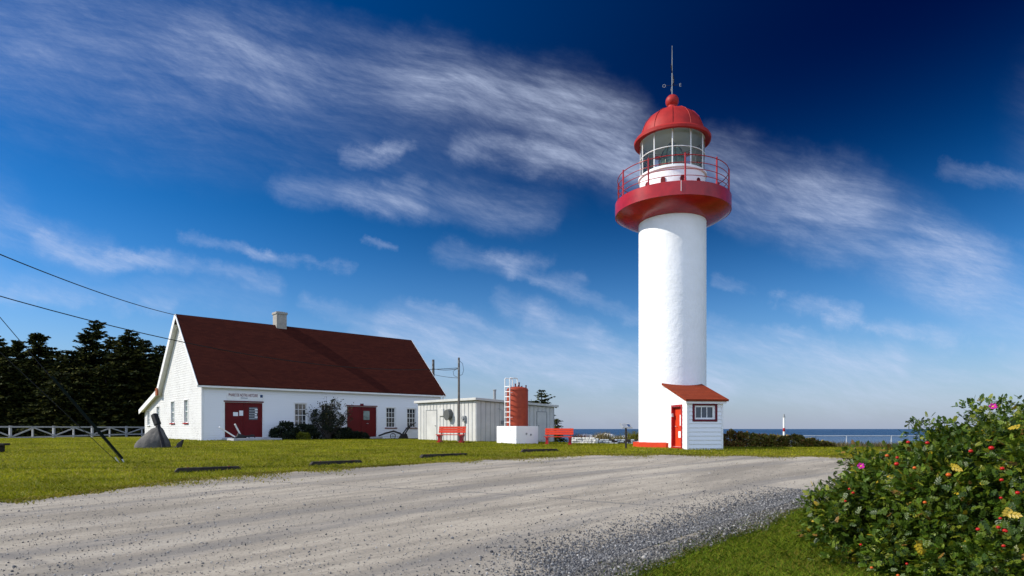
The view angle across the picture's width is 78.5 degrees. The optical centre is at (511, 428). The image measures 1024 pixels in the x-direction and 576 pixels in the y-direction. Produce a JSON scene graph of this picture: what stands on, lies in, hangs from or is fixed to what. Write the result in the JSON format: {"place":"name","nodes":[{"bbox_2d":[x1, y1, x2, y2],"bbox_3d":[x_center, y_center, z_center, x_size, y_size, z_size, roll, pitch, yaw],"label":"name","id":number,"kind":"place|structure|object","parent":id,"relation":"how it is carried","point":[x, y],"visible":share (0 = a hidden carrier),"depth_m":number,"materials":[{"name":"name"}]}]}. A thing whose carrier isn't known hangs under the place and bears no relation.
{"place":"outdoors","nodes":[
{"label":"outdoors","id":0,"kind":"place"},
{"bbox_2d":[0,436,1023,575],"bbox_3d":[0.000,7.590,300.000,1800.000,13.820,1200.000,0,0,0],"label":"ground","id":1,"kind":"structure","parent":0,"point":[374,461],"depth_m":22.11,"materials":[{"name":"green plant"}]},
{"bbox_2d":[0,443,9,451],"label":"bench","id":2,"kind":"object","parent":1,"relation":"on","point":[2,447],"visible":0.76,"depth_m":26.20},
{"bbox_2d":[0,336,15,372],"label":"spruce tree","id":3,"kind":"object","parent":1,"relation":"on","point":[5,351],"visible":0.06,"depth_m":57.06,"materials":[{"name":"green plant"}]},
{"bbox_2d":[6,340,31,377],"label":"spruce tree","id":4,"kind":"object","parent":1,"relation":"on","point":[18,347],"visible":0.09,"depth_m":59.67,"materials":[{"name":"green plant"}]},
{"bbox_2d":[0,356,44,436],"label":"spruce tree","id":5,"kind":"object","parent":1,"relation":"on","point":[8,367],"visible":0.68,"depth_m":53.45,"materials":[{"name":"green plant"}]},
{"bbox_2d":[0,363,51,436],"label":"spruce tree","id":6,"kind":"object","parent":1,"relation":"on","point":[28,388],"visible":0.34,"depth_m":54.11,"materials":[{"name":"green plant"}]},
{"bbox_2d":[12,332,60,385],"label":"spruce tree","id":7,"kind":"object","parent":1,"relation":"on","point":[39,348],"visible":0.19,"depth_m":57.55,"materials":[{"name":"green plant"}]},
{"bbox_2d":[45,347,61,368],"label":"spruce tree","id":8,"kind":"object","parent":1,"relation":"on","point":[56,354],"visible":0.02,"depth_m":61.92,"materials":[{"name":"green plant"}]},
{"bbox_2d":[8,371,105,436],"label":"spruce tree","id":9,"kind":"object","parent":1,"relation":"on","point":[56,418],"visible":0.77,"depth_m":53.23,"materials":[{"name":"green plant"}]},
{"bbox_2d":[43,350,89,436],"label":"spruce tree","id":10,"kind":"object","parent":1,"relation":"on","point":[68,362],"visible":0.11,"depth_m":56.45,"materials":[{"name":"green plant"}]},
{"bbox_2d":[0,426,144,437],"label":"rail fence","id":11,"kind":"object","parent":1,"relation":"on","point":[92,433],"visible":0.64,"depth_m":48.94,"materials":[{"name":"wood"}]},
{"bbox_2d":[46,366,117,436],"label":"spruce tree","id":12,"kind":"object","parent":1,"relation":"on","point":[79,376],"visible":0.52,"depth_m":55.23,"materials":[{"name":"green plant"}]},
{"bbox_2d":[67,320,113,372],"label":"spruce tree","id":13,"kind":"object","parent":1,"relation":"on","point":[92,352],"visible":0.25,"depth_m":59.47,"materials":[{"name":"green plant"}]},
{"bbox_2d":[101,337,118,361],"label":"spruce tree","id":14,"kind":"object","parent":1,"relation":"on","point":[109,342],"visible":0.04,"depth_m":63.58,"materials":[{"name":"green plant"}]},
{"bbox_2d":[77,363,144,436],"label":"spruce tree","id":15,"kind":"object","parent":1,"relation":"on","point":[106,372],"visible":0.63,"depth_m":56.47,"materials":[{"name":"green plant"}]},
{"bbox_2d":[96,330,160,435],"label":"spruce tree","id":16,"kind":"object","parent":1,"relation":"on","point":[131,364],"visible":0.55,"depth_m":58.42,"materials":[{"name":"green plant"}]},
{"bbox_2d":[123,377,144,431],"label":"spruce tree","id":17,"kind":"object","parent":1,"relation":"on","point":[137,406],"visible":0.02,"depth_m":58.88,"materials":[{"name":"green plant"}]},
{"bbox_2d":[136,340,161,435],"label":"spruce tree","id":18,"kind":"object","parent":1,"relation":"on","point":[155,363],"visible":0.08,"depth_m":61.91,"materials":[{"name":"green plant"}]},
{"bbox_2d":[134,427,170,447],"bbox_3d":[-16.922,0.542,29.572,1.624,1.263,1.103,0,0,0],"label":"boulder","id":19,"kind":"object","parent":1,"relation":"on","point":[150,438],"visible":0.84,"depth_m":29.18,"materials":[{"name":"grey stone"}]},
{"bbox_2d":[149,345,165,374],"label":"spruce tree","id":20,"kind":"object","parent":1,"relation":"on","point":[160,350],"visible":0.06,"depth_m":65.63,"materials":[{"name":"green plant"}]},
{"bbox_2d":[151,413,183,447],"bbox_3d":[-16.195,0.168,29.291,1.776,1.820,0.474,0,0,18],"label":"anchor","id":21,"kind":"object","parent":1,"relation":"on","point":[156,419],"visible":0.79,"depth_m":29.34,"materials":[{"name":"black metal"}]},
{"bbox_2d":[175,466,240,472],"bbox_3d":[-8.927,1.192,18.469,1.899,0.165,0.170,0,0,-36],"label":"parking timber","id":22,"kind":"object","parent":1,"relation":"on","point":[187,469],"visible":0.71,"depth_m":18.33,"materials":[{"name":"wood"}]},
{"bbox_2d":[219,424,254,437],"bbox_3d":[-16.125,0.214,36.857,0.258,1.018,2.112,0,0,45],"label":"plough","id":23,"kind":"object","parent":1,"relation":"on","point":[239,435],"visible":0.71,"depth_m":36.82,"materials":[{"name":"black metal"}]},
{"bbox_2d":[268,420,299,439],"bbox_3d":[-14.170,0.172,39.148,2.000,1.434,1.594,0,0,0],"label":"juniper shrub","id":24,"kind":"object","parent":1,"relation":"on","point":[279,429],"visible":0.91,"depth_m":38.85,"materials":[{"name":"green plant"}]},
{"bbox_2d":[139,311,445,440],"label":"house","id":25,"kind":"structure","parent":1,"relation":"on","point":[202,393],"depth_m":41.74,"materials":[{"name":"white wood"}]},
{"bbox_2d":[146,410,149,425],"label":"window","id":26,"kind":"structure","parent":25,"relation":"in","point":[148,423],"depth_m":46.72,"materials":[{"name":"white glass"}]},
{"bbox_2d":[156,405,159,417],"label":"window","id":27,"kind":"structure","parent":25,"relation":"in","point":[159,405],"depth_m":44.56,"materials":[{"name":"white glass"}]},
{"bbox_2d":[169,400,174,423],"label":"window","id":28,"kind":"structure","parent":25,"relation":"in","point":[173,402],"depth_m":41.71,"materials":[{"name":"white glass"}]},
{"bbox_2d":[182,399,187,423],"bbox_3d":[-20.336,-1.087,39.168,0.182,1.565,1.048,0,0,-42],"label":"window","id":29,"kind":"structure","parent":25,"relation":"in","point":[186,400],"depth_m":39.43,"materials":[{"name":"white glass"}]},
{"bbox_2d":[223,400,263,436],"bbox_3d":[-16.424,-0.589,38.425,2.465,2.218,0.145,0,0,-42],"label":"door","id":30,"kind":"structure","parent":25,"relation":"in","point":[247,415],"depth_m":38.41,"materials":[{"name":"red paint"}]},
{"bbox_2d":[294,402,307,426],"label":"window","id":31,"kind":"structure","parent":25,"relation":"in","point":[299,409],"depth_m":40.84,"materials":[{"name":"white glass"}]},
{"bbox_2d":[320,404,332,427],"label":"window","id":32,"kind":"structure","parent":25,"relation":"in","point":[321,404],"depth_m":41.90,"materials":[{"name":"white glass"}]},
{"bbox_2d":[345,405,377,436],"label":"door","id":33,"kind":"structure","parent":25,"relation":"in","point":[365,418],"depth_m":43.88,"materials":[{"name":"red paint"}]},
{"bbox_2d":[385,407,396,428],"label":"window","id":34,"kind":"structure","parent":25,"relation":"in","point":[390,418],"depth_m":45.37,"materials":[{"name":"white glass"}]},
{"bbox_2d":[406,408,417,428],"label":"window","id":35,"kind":"structure","parent":25,"relation":"in","point":[410,412],"depth_m":46.51,"materials":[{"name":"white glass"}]},
{"bbox_2d":[296,431,310,439],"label":"golden shrub","id":36,"kind":"object","parent":1,"relation":"on","point":[305,435],"visible":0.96,"depth_m":38.83,"materials":[{"name":"green plant"}]},
{"bbox_2d":[287,423,320,438],"bbox_3d":[-13.290,0.220,39.973,2.228,1.183,1.626,0,0,0],"label":"juniper shrub","id":37,"kind":"object","parent":1,"relation":"on","point":[310,429],"visible":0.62,"depth_m":39.77,"materials":[{"name":"green plant"}]},
{"bbox_2d":[300,397,353,438],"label":"twiggy shrub","id":38,"kind":"object","parent":1,"relation":"on","point":[328,425],"visible":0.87,"depth_m":40.73,"materials":[{"name":"green plant"}]},
{"bbox_2d":[308,460,361,465],"bbox_3d":[-5.781,1.122,20.686,1.911,0.165,0.170,0,0,-39],"label":"parking timber","id":39,"kind":"object","parent":1,"relation":"on","point":[331,462],"visible":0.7,"depth_m":20.53,"materials":[{"name":"wood"}]},
{"bbox_2d":[330,427,355,438],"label":"juniper shrub","id":40,"kind":"object","parent":1,"relation":"on","point":[349,432],"visible":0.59,"depth_m":41.38,"materials":[{"name":"green plant"}]},
{"bbox_2d":[346,430,369,438],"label":"juniper shrub","id":41,"kind":"object","parent":1,"relation":"on","point":[360,435],"visible":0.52,"depth_m":42.18,"materials":[{"name":"green plant"}]},
{"bbox_2d":[378,422,415,438],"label":"plough","id":42,"kind":"object","parent":1,"relation":"on","point":[403,435],"visible":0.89,"depth_m":44.96,"materials":[{"name":"black metal"}]},
{"bbox_2d":[0,455,853,575],"bbox_3d":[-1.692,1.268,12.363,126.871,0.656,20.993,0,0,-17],"label":"gravel lot","id":43,"kind":"structure","parent":1,"relation":"on","point":[556,501],"depth_m":10.79,"materials":[{"name":"grey gravel"}]},
{"bbox_2d":[0,453,874,504],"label":"edge grass","id":44,"kind":"structure","parent":43,"relation":"on","point":[217,477],"depth_m":18.12,"materials":[{"name":"green plant"}]},
{"bbox_2d":[575,499,805,575],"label":"gravel shoulder","id":45,"kind":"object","parent":43,"relation":"on","point":[606,561],"visible":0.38,"depth_m":7.81},
{"bbox_2d":[558,500,813,575],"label":"edge grass","id":46,"kind":"structure","parent":45,"relation":"on","point":[685,550],"depth_m":8.54,"materials":[{"name":"green plant"}]},
{"bbox_2d":[565,496,819,575],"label":"loose gravel","id":47,"kind":"structure","parent":43,"relation":"on","point":[660,550],"depth_m":8.23,"materials":[{"name":"grey gravel"}]},
{"bbox_2d":[432,360,434,375],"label":"utility pole","id":48,"kind":"object","parent":1,"relation":"on","point":[433,366],"visible":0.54,"depth_m":52.91,"materials":[{"name":"grey wood"}]},
{"bbox_2d":[420,453,467,457],"bbox_3d":[-2.579,1.023,24.002,2.335,0.165,0.170,0,0,-43],"label":"parking timber","id":49,"kind":"object","parent":1,"relation":"on","point":[434,455],"visible":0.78,"depth_m":23.73,"materials":[{"name":"wood"}]},
{"bbox_2d":[436,426,465,442],"bbox_3d":[-3.445,0.323,35.460,1.600,0.926,0.753,0,0,12],"label":"park bench","id":50,"kind":"object","parent":1,"relation":"on","point":[452,429],"visible":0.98,"depth_m":35.61,"materials":[{"name":"orange paint"}]},
{"bbox_2d":[453,358,463,441],"bbox_3d":[-3.176,-1.562,36.877,0.658,5.250,0.214,0,0,13],"label":"utility pole","id":51,"kind":"object","parent":1,"relation":"on","point":[459,361],"visible":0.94,"depth_m":36.84,"materials":[{"name":"grey wood"}]},
{"bbox_2d":[414,389,558,441],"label":"utility shed","id":52,"kind":"structure","parent":1,"relation":"on","point":[481,419],"depth_m":39.42,"materials":[{"name":"white wood"}]},
{"bbox_2d":[426,410,436,439],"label":"door","id":53,"kind":"structure","parent":52,"relation":"in","point":[431,415],"depth_m":41.11,"materials":[{"name":"white wood"}]},
{"bbox_2d":[536,411,546,439],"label":"door","id":54,"kind":"structure","parent":52,"relation":"in","point":[541,416],"depth_m":41.31,"materials":[{"name":"white wood"}]},
{"bbox_2d":[497,426,537,443],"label":"tank plinth","id":55,"kind":"structure","parent":1,"relation":"on","point":[517,434],"depth_m":35.57,"materials":[{"name":"concrete"}]},
{"bbox_2d":[504,377,527,425],"bbox_3d":[0.257,-1.534,36.155,1.379,2.768,1.361,0,0,0],"label":"water tank","id":56,"kind":"object","parent":55,"relation":"on","point":[517,406],"visible":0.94,"depth_m":35.65,"materials":[{"name":"red metal"}]},
{"bbox_2d":[520,448,557,451],"bbox_3d":[1.183,0.926,26.657,1.863,0.165,0.170,0,0,-25],"label":"parking timber","id":57,"kind":"object","parent":1,"relation":"on","point":[532,450],"visible":0.78,"depth_m":26.51,"materials":[{"name":"wood"}]},
{"bbox_2d":[532,389,566,439],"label":"spruce tree","id":58,"kind":"object","parent":1,"relation":"on","point":[542,401],"visible":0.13,"depth_m":51.84,"materials":[{"name":"green plant"}]},
{"bbox_2d":[544,428,572,444],"bbox_3d":[2.623,0.431,35.159,1.600,0.926,0.753,0,0,10],"label":"park bench","id":59,"kind":"object","parent":1,"relation":"on","point":[548,432],"visible":0.94,"depth_m":35.33,"materials":[{"name":"orange paint"}]},
{"bbox_2d":[554,418,568,441],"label":"spruce tree","id":60,"kind":"object","parent":1,"relation":"on","point":[556,438],"visible":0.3,"depth_m":49.89,"materials":[{"name":"green plant"}]},
{"bbox_2d":[566,433,589,440],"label":"grass tuft","id":61,"kind":"object","parent":1,"relation":"on","point":[580,435],"visible":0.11,"depth_m":40.87,"materials":[{"name":"green plant"}]},
{"bbox_2d":[572,437,598,443],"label":"wall","id":62,"kind":"structure","parent":1,"relation":"on","point":[592,440],"depth_m":39.23,"materials":[{"name":"white stone"}]},
{"bbox_2d":[594,431,613,439],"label":"grass tuft","id":63,"kind":"object","parent":1,"relation":"on","point":[603,435],"visible":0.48,"depth_m":41.27,"materials":[{"name":"green plant"}]},
{"bbox_2d":[607,435,624,439],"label":"grass tuft","id":64,"kind":"object","parent":1,"relation":"on","point":[616,437],"visible":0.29,"depth_m":40.86,"materials":[{"name":"green plant"}]},
{"bbox_2d":[599,439,638,443],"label":"stone wall","id":65,"kind":"structure","parent":1,"relation":"on","point":[619,441],"depth_m":38.63,"materials":[{"name":"white stone"}]},
{"bbox_2d":[619,423,632,448],"bbox_3d":[5.342,0.381,29.392,0.520,1.295,0.352,0,0,-14],"label":"information panel","id":66,"kind":"object","parent":1,"relation":"on","point":[625,425],"visible":0.91,"depth_m":29.36,"materials":[{"name":"white metal"}]},
{"bbox_2d":[621,429,638,439],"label":"grass tuft","id":67,"kind":"object","parent":1,"relation":"on","point":[633,436],"visible":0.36,"depth_m":39.72,"materials":[{"name":"green plant"}]},
{"bbox_2d":[615,64,731,449],"bbox_3d":[8.170,-9.150,31.301,5.740,20.800,7.139,0,0,0],"label":"lighthouse","id":68,"kind":"object","parent":1,"relation":"on","point":[672,208],"visible":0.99,"depth_m":30.50,"materials":[{"name":"white paint"}]},
{"bbox_2d":[671,404,681,448],"bbox_3d":[7.712,-0.070,29.145,0.246,2.090,1.240,0,0,-8],"label":"annex door","id":69,"kind":"structure","parent":68,"relation":"in","point":[676,410],"depth_m":29.52,"materials":[{"name":"red paint"}]},
{"bbox_2d":[692,404,716,421],"bbox_3d":[8.635,-0.735,28.129,1.170,0.820,0.119,0,0,-8],"label":"annex window","id":70,"kind":"structure","parent":68,"relation":"in","point":[701,413],"depth_m":28.14,"materials":[{"name":"white glass"}]},
{"bbox_2d":[723,428,749,446],"bbox_3d":[11.827,0.521,33.507,1.652,1.095,1.390,0,0,0],"label":"hedge bush","id":71,"kind":"object","parent":1,"relation":"on","point":[730,435],"visible":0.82,"depth_m":33.16,"materials":[{"name":"green plant"}]},
{"bbox_2d":[732,431,760,446],"bbox_3d":[12.570,0.616,33.808,1.538,1.038,1.498,0,0,0],"label":"hedge bush","id":72,"kind":"object","parent":1,"relation":"on","point":[754,440],"visible":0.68,"depth_m":33.43,"materials":[{"name":"green plant"}]},
{"bbox_2d":[748,433,775,446],"bbox_3d":[13.539,0.679,33.999,1.587,0.953,1.462,0,0,0],"label":"hedge bush","id":73,"kind":"object","parent":1,"relation":"on","point":[765,440],"visible":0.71,"depth_m":33.54,"materials":[{"name":"green plant"}]},
{"bbox_2d":[622,435,918,446],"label":"wire fence","id":74,"kind":"object","parent":1,"relation":"on","point":[857,436],"visible":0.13,"depth_m":46.49,"materials":[{"name":"metal"}]},
{"bbox_2d":[767,433,790,446],"bbox_3d":[14.446,0.735,34.209,1.524,0.993,1.371,0,0,0],"label":"hedge bush","id":75,"kind":"object","parent":1,"relation":"on","point":[775,437],"visible":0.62,"depth_m":33.82,"materials":[{"name":"green plant"}]},
{"bbox_2d":[783,414,784,434],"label":"beacon post","id":76,"kind":"object","parent":1,"relation":"on","point":[783,424],"visible":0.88,"depth_m":50.94,"materials":[{"name":"white paint"}]},
{"bbox_2d":[778,433,807,446],"bbox_3d":[15.189,0.692,34.010,1.521,0.947,1.419,0,0,0],"label":"hedge bush","id":77,"kind":"object","parent":1,"relation":"on","point":[799,438],"visible":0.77,"depth_m":33.69,"materials":[{"name":"green plant"}]},
{"bbox_2d":[795,437,821,446],"bbox_3d":[16.260,0.841,34.443,1.564,0.812,1.416,0,0,0],"label":"hedge bush","id":78,"kind":"object","parent":1,"relation":"on","point":[812,442],"visible":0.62,"depth_m":33.93,"materials":[{"name":"green plant"}]},
{"bbox_2d":[815,440,835,446],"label":"hedge bush","id":79,"kind":"object","parent":1,"relation":"on","point":[824,443],"visible":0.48,"depth_m":34.18,"materials":[{"name":"green plant"}]},
{"bbox_2d":[791,393,1023,575],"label":"rose bush","id":80,"kind":"object","parent":1,"relation":"on","point":[962,485],"visible":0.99,"depth_m":6.94,"materials":[{"name":"green plant"}]},
{"bbox_3d":[-17.300,-3.228,18.818,0.292,9.500,0.365,0,0,0],"label":"utility pole","id":81,"kind":"object","parent":1,"relation":"on","visible":0},
{"bbox_2d":[0,352,118,461],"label":"guy wire","id":82,"kind":"object","parent":81,"relation":"attached to","point":[61,409],"visible":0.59,"depth_m":20.48,"materials":[{"name":"metal"}]},
{"bbox_2d":[0,317,123,461],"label":"guy wire","id":83,"kind":"object","parent":81,"relation":"attached to","point":[101,434],"visible":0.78,"depth_m":20.61,"materials":[{"name":"metal"}]},
{"bbox_2d":[0,254,174,314],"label":"overhead wire","id":84,"kind":"object","parent":81,"relation":"attached to","point":[77,284],"visible":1,"depth_m":27.07,"materials":[{"name":"black metal"}]},
{"bbox_2d":[0,296,452,369],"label":"overhead wire","id":85,"kind":"object","parent":81,"relation":"attached to","point":[211,347],"visible":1,"depth_m":25.01,"materials":[{"name":"black metal"}]},
{"bbox_2d":[0,0,1023,428],"label":"sky","id":86,"kind":"structure","parent":0,"point":[441,176],"materials":[{"name":"blue"}]},
{"bbox_2d":[320,483,817,575],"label":"strewn gravel","id":87,"kind":"structure","parent":0,"point":[644,541],"depth_m":8.89,"materials":[{"name":"grey gravel"}]},
{"bbox_2d":[556,429,940,444],"bbox_3d":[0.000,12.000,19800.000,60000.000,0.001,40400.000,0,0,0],"label":"sea","id":88,"kind":"structure","parent":0,"point":[616,432],"depth_m":2034.44,"materials":[{"name":"liquid"}]},
{"bbox_2d":[633,507,937,575],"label":"grass","id":89,"kind":"structure","parent":0,"point":[843,571],"depth_m":7.52,"materials":[{"name":"green plant"}]},
{"bbox_2d":[723,440,900,446],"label":"dry grass","id":90,"kind":"structure","parent":0,"point":[838,444],"depth_m":40.21,"materials":[{"name":"plant"}]}
]}

